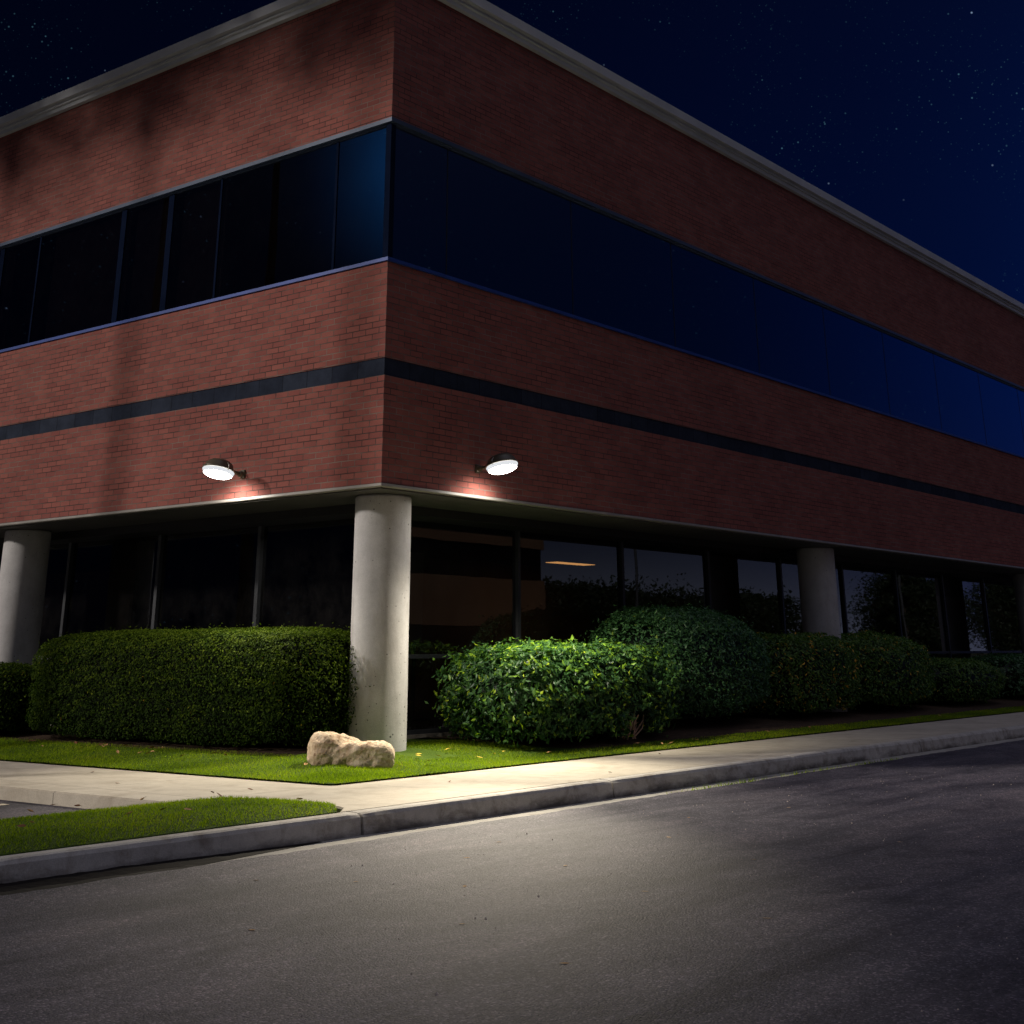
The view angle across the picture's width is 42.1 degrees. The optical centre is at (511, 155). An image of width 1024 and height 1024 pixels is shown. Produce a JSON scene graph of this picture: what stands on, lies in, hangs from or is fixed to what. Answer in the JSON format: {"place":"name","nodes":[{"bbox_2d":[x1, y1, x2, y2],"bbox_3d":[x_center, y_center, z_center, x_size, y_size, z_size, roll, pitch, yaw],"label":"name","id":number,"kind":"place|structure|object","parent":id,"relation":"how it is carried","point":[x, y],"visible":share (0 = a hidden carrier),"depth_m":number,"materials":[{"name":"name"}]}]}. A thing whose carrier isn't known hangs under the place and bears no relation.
{"place":"outdoors","nodes":[
{"label":"outdoors","id":0,"kind":"place"},
{"bbox_2d":[0,800,92,819],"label":"parking ground","id":1,"kind":"structure","parent":0,"point":[14,808],"depth_m":10.72,"materials":[{"name":"concrete"}]},
{"bbox_2d":[0,795,336,855],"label":"lawn island","id":2,"kind":"structure","parent":0,"point":[89,841],"depth_m":8.57,"materials":[{"name":"green plant"}]},
{"bbox_2d":[0,747,1023,1023],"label":"road","id":3,"kind":"structure","parent":0,"point":[904,939],"depth_m":6.28,"materials":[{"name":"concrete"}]},
{"bbox_2d":[0,740,1023,915],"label":"road edge","id":4,"kind":"object","parent":3,"relation":"on","point":[67,895],"visible":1,"depth_m":9.05,"materials":[{"name":"concrete"}]},
{"bbox_2d":[12,770,1022,1016],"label":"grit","id":5,"kind":"object","parent":3,"relation":"on","point":[436,993],"visible":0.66,"depth_m":6.98,"materials":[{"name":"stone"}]},
{"bbox_2d":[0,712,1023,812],"bbox_3d":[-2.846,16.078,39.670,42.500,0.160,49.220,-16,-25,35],"label":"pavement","id":6,"kind":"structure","parent":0,"point":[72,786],"depth_m":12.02,"materials":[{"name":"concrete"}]},
{"bbox_2d":[0,725,1023,883],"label":"kerb","id":7,"kind":"structure","parent":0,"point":[107,855],"depth_m":9.94,"materials":[{"name":"concrete"}]},
{"bbox_2d":[0,696,1023,755],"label":"mulch ground","id":8,"kind":"structure","parent":0,"point":[695,728],"depth_m":17.57,"materials":[{"name":"soil"}]},
{"bbox_2d":[0,661,53,732],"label":"shrub","id":9,"kind":"object","parent":8,"relation":"on","point":[14,679],"visible":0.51,"depth_m":16.51,"materials":[{"name":"green plant"}]},
{"bbox_2d":[16,622,370,746],"bbox_3d":[-3.619,6.162,15.363,5.569,1.440,1.792,-16,-25,35],"label":"hedge","id":10,"kind":"object","parent":8,"relation":"on","point":[251,685],"visible":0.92,"depth_m":14.38,"materials":[{"name":"green plant"}]},
{"bbox_2d":[425,635,683,746],"bbox_3d":[0.653,6.482,15.999,1.883,1.342,4.024,-16,-25,35],"label":"shrub","id":11,"kind":"object","parent":8,"relation":"on","point":[542,689],"visible":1,"depth_m":15.16,"materials":[{"name":"green plant"}]},
{"bbox_2d":[580,601,775,722],"bbox_3d":[2.358,7.147,18.521,1.799,1.791,4.060,-16,-25,35],"label":"shrub","id":12,"kind":"object","parent":8,"relation":"on","point":[719,661],"visible":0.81,"depth_m":17.90,"materials":[{"name":"green plant"}]},
{"bbox_2d":[727,629,868,716],"bbox_3d":[4.236,8.168,20.779,1.849,1.439,3.270,-16,-25,35],"label":"shrub","id":13,"kind":"object","parent":8,"relation":"on","point":[809,673],"visible":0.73,"depth_m":20.06,"materials":[{"name":"green plant"}]},
{"bbox_2d":[841,629,936,709],"bbox_3d":[6.068,8.902,22.809,1.822,1.472,3.966,-16,-25,35],"label":"shrub","id":14,"kind":"object","parent":8,"relation":"on","point":[894,671],"visible":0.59,"depth_m":22.11,"materials":[{"name":"green plant"}]},
{"bbox_2d":[899,656,1008,704],"bbox_3d":[8.238,10.046,25.247,1.712,1.014,3.539,-16,-25,35],"label":"shrub","id":15,"kind":"object","parent":8,"relation":"on","point":[963,680],"visible":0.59,"depth_m":24.50,"materials":[{"name":"green plant"}]},
{"bbox_2d":[964,652,1023,697],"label":"shrub","id":16,"kind":"object","parent":8,"relation":"on","point":[1011,665],"visible":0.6,"depth_m":27.09,"materials":[{"name":"green plant"}]},
{"bbox_2d":[0,705,1023,785],"bbox_3d":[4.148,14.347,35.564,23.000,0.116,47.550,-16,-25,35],"label":"lawn","id":17,"kind":"structure","parent":0,"point":[426,754],"depth_m":14.00,"materials":[{"name":"green plant"}]},
{"bbox_2d":[307,731,394,767],"bbox_3d":[-1.546,5.735,12.763,0.838,0.385,0.488,3,-21,-7],"label":"boulder","id":18,"kind":"object","parent":17,"relation":"on","point":[327,748],"visible":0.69,"depth_m":12.59,"materials":[{"name":"stone"}]},
{"bbox_2d":[0,0,1023,784],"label":"office building","id":19,"kind":"structure","parent":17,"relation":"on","point":[356,290],"depth_m":17.93,"materials":[{"name":"red brick"}]},
{"bbox_2d":[0,248,5,287],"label":"window","id":20,"kind":"structure","parent":19,"relation":"in","point":[2,252],"depth_m":20.14,"materials":[{"name":"black glass"}]},
{"bbox_2d":[0,236,42,349],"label":"window","id":21,"kind":"structure","parent":19,"relation":"in","point":[21,261],"depth_m":19.61,"materials":[{"name":"black glass"}]},
{"bbox_2d":[0,543,74,662],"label":"window","id":22,"kind":"structure","parent":19,"relation":"in","point":[55,609],"depth_m":19.43,"materials":[{"name":"black glass"}]},
{"bbox_2d":[30,209,127,342],"bbox_3d":[-6.111,1.735,18.782,2.037,1.607,0.065,-16,-25,35],"label":"window","id":23,"kind":"structure","parent":19,"relation":"in","point":[80,271],"depth_m":18.74,"materials":[{"name":"black glass"}]},
{"bbox_2d":[65,535,164,644],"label":"window","id":24,"kind":"structure","parent":19,"relation":"in","point":[115,584],"depth_m":18.66,"materials":[{"name":"black glass"}]},
{"bbox_2d":[117,194,174,321],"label":"window","id":25,"kind":"structure","parent":19,"relation":"in","point":[148,236],"depth_m":17.87,"materials":[{"name":"black glass"}]},
{"bbox_2d":[165,179,223,309],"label":"window","id":26,"kind":"structure","parent":19,"relation":"in","point":[192,272],"depth_m":17.29,"materials":[{"name":"black glass"}]},
{"bbox_2d":[157,526,264,629],"bbox_3d":[-3.975,6.122,17.298,2.030,2.385,0.115,-16,-25,35],"label":"window","id":27,"kind":"structure","parent":19,"relation":"in","point":[213,577],"depth_m":17.47,"materials":[{"name":"black glass"}]},
{"bbox_2d":[202,458,245,479],"bbox_3d":[-3.324,3.603,15.237,0.378,0.224,0.533,-5,-21,12],"label":"wall lamp","id":28,"kind":"object","parent":19,"relation":"attached to","point":[219,468],"visible":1,"depth_m":15.06,"materials":[{"name":"brown metal"}]},
{"bbox_2d":[215,142,338,297],"bbox_3d":[-2.898,0.833,16.414,2.120,1.607,0.065,-16,-25,35],"label":"window","id":29,"kind":"structure","parent":19,"relation":"in","point":[278,221],"depth_m":16.36,"materials":[{"name":"black glass"}]},
{"bbox_2d":[259,519,354,631],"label":"window","id":30,"kind":"structure","parent":19,"relation":"in","point":[307,568],"depth_m":16.42,"materials":[{"name":"black glass"}]},
{"bbox_2d":[334,126,386,268],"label":"window","id":31,"kind":"structure","parent":19,"relation":"in","point":[362,158],"depth_m":15.55,"materials":[{"name":"blue glass"}]},
{"bbox_2d":[393,127,446,273],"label":"window","id":32,"kind":"structure","parent":19,"relation":"in","point":[420,189],"depth_m":15.68,"materials":[{"name":"blue glass"}]},
{"bbox_2d":[407,520,515,729],"bbox_3d":[-0.773,5.835,16.575,0.001,2.385,2.650,-16,-25,35],"label":"window","id":33,"kind":"structure","parent":19,"relation":"in","point":[462,578],"depth_m":16.72,"materials":[{"name":"black glass"}]},
{"bbox_2d":[475,453,517,474],"bbox_3d":[-0.152,3.532,15.187,0.378,0.224,0.533,10,-23,-25],"label":"wall lamp","id":34,"kind":"object","parent":19,"relation":"attached to","point":[500,463],"visible":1,"depth_m":15.01,"materials":[{"name":"brown metal"}]},
{"bbox_2d":[446,149,572,313],"bbox_3d":[-0.013,1.032,16.987,0.058,1.607,2.568,-16,-25,35],"label":"window","id":35,"kind":"structure","parent":19,"relation":"in","point":[508,234],"depth_m":16.89,"materials":[{"name":"blue glass"}]},
{"bbox_2d":[515,531,620,643],"bbox_3d":[0.816,6.538,18.476,0.105,2.385,2.500,-16,-25,35],"label":"window","id":36,"kind":"structure","parent":19,"relation":"in","point":[563,584],"depth_m":18.52,"materials":[{"name":"black glass"}]},
{"bbox_2d":[570,201,674,345],"bbox_3d":[1.578,1.731,18.878,0.058,1.607,2.568,-16,-25,35],"label":"window","id":37,"kind":"structure","parent":19,"relation":"in","point":[622,273],"depth_m":18.79,"materials":[{"name":"blue glass"}]},
{"bbox_2d":[619,542,707,619],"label":"window","id":38,"kind":"structure","parent":19,"relation":"in","point":[659,575],"depth_m":20.50,"materials":[{"name":"black glass"}]},
{"bbox_2d":[670,243,758,372],"bbox_3d":[3.168,2.431,20.769,0.058,1.607,2.568,-16,-25,35],"label":"window","id":39,"kind":"structure","parent":19,"relation":"in","point":[714,304],"depth_m":20.69,"materials":[{"name":"blue glass"}]},
{"bbox_2d":[705,551,782,633],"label":"window","id":40,"kind":"structure","parent":19,"relation":"in","point":[747,586],"depth_m":22.41,"materials":[{"name":"black glass"}]},
{"bbox_2d":[753,278,829,394],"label":"window","id":41,"kind":"structure","parent":19,"relation":"in","point":[791,343],"depth_m":22.59,"materials":[{"name":"blue glass"}]},
{"bbox_2d":[777,558,844,634],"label":"window","id":42,"kind":"structure","parent":19,"relation":"in","point":[791,617],"depth_m":23.61,"materials":[{"name":"black glass"}]},
{"bbox_2d":[822,307,889,413],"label":"window","id":43,"kind":"structure","parent":19,"relation":"in","point":[854,349],"depth_m":24.48,"materials":[{"name":"blue glass"}]},
{"bbox_2d":[839,565,899,642],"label":"window","id":44,"kind":"structure","parent":19,"relation":"in","point":[868,594],"depth_m":26.00,"materials":[{"name":"black glass"}]},
{"bbox_2d":[882,332,941,429],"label":"window","id":45,"kind":"structure","parent":19,"relation":"in","point":[910,370],"depth_m":26.38,"materials":[{"name":"blue glass"}]},
{"bbox_2d":[893,570,948,658],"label":"window","id":46,"kind":"structure","parent":19,"relation":"in","point":[919,603],"depth_m":27.85,"materials":[{"name":"black glass"}]},
{"bbox_2d":[933,354,986,444],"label":"window","id":47,"kind":"structure","parent":19,"relation":"in","point":[958,391],"depth_m":28.28,"materials":[{"name":"blue glass"}]},
{"bbox_2d":[940,575,989,658],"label":"window","id":48,"kind":"structure","parent":19,"relation":"in","point":[962,598],"depth_m":29.60,"materials":[{"name":"black glass"}]},
{"bbox_2d":[977,372,1023,455],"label":"window","id":49,"kind":"structure","parent":19,"relation":"in","point":[999,400],"depth_m":30.17,"materials":[{"name":"blue glass"}]},
{"bbox_2d":[981,579,1021,655],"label":"window","id":50,"kind":"structure","parent":19,"relation":"in","point":[1003,632],"depth_m":31.36,"materials":[{"name":"black glass"}]},
{"bbox_2d":[1017,389,1023,437],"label":"window","id":51,"kind":"structure","parent":19,"relation":"in","point":[1020,393],"depth_m":31.42,"materials":[{"name":"blue glass"}]},
{"bbox_2d":[0,0,1023,303],"label":"sky","id":52,"kind":"structure","parent":0,"point":[909,114],"materials":[{"name":"blue"}]},
{"bbox_2d":[207,737,1023,864],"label":"gutter","id":53,"kind":"object","parent":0,"point":[431,827],"depth_m":10.95,"materials":[{"name":"concrete"}]},
{"bbox_2d":[0,842,320,895],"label":"gutter dirt","id":54,"kind":"structure","parent":53,"relation":"on","point":[57,881],"depth_m":7.77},
{"bbox_2d":[666,756,898,792],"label":"weeds","id":55,"kind":"object","parent":53,"relation":"on","point":[736,782],"visible":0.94,"depth_m":13.18,"materials":[{"name":"green plant"}]}
]}

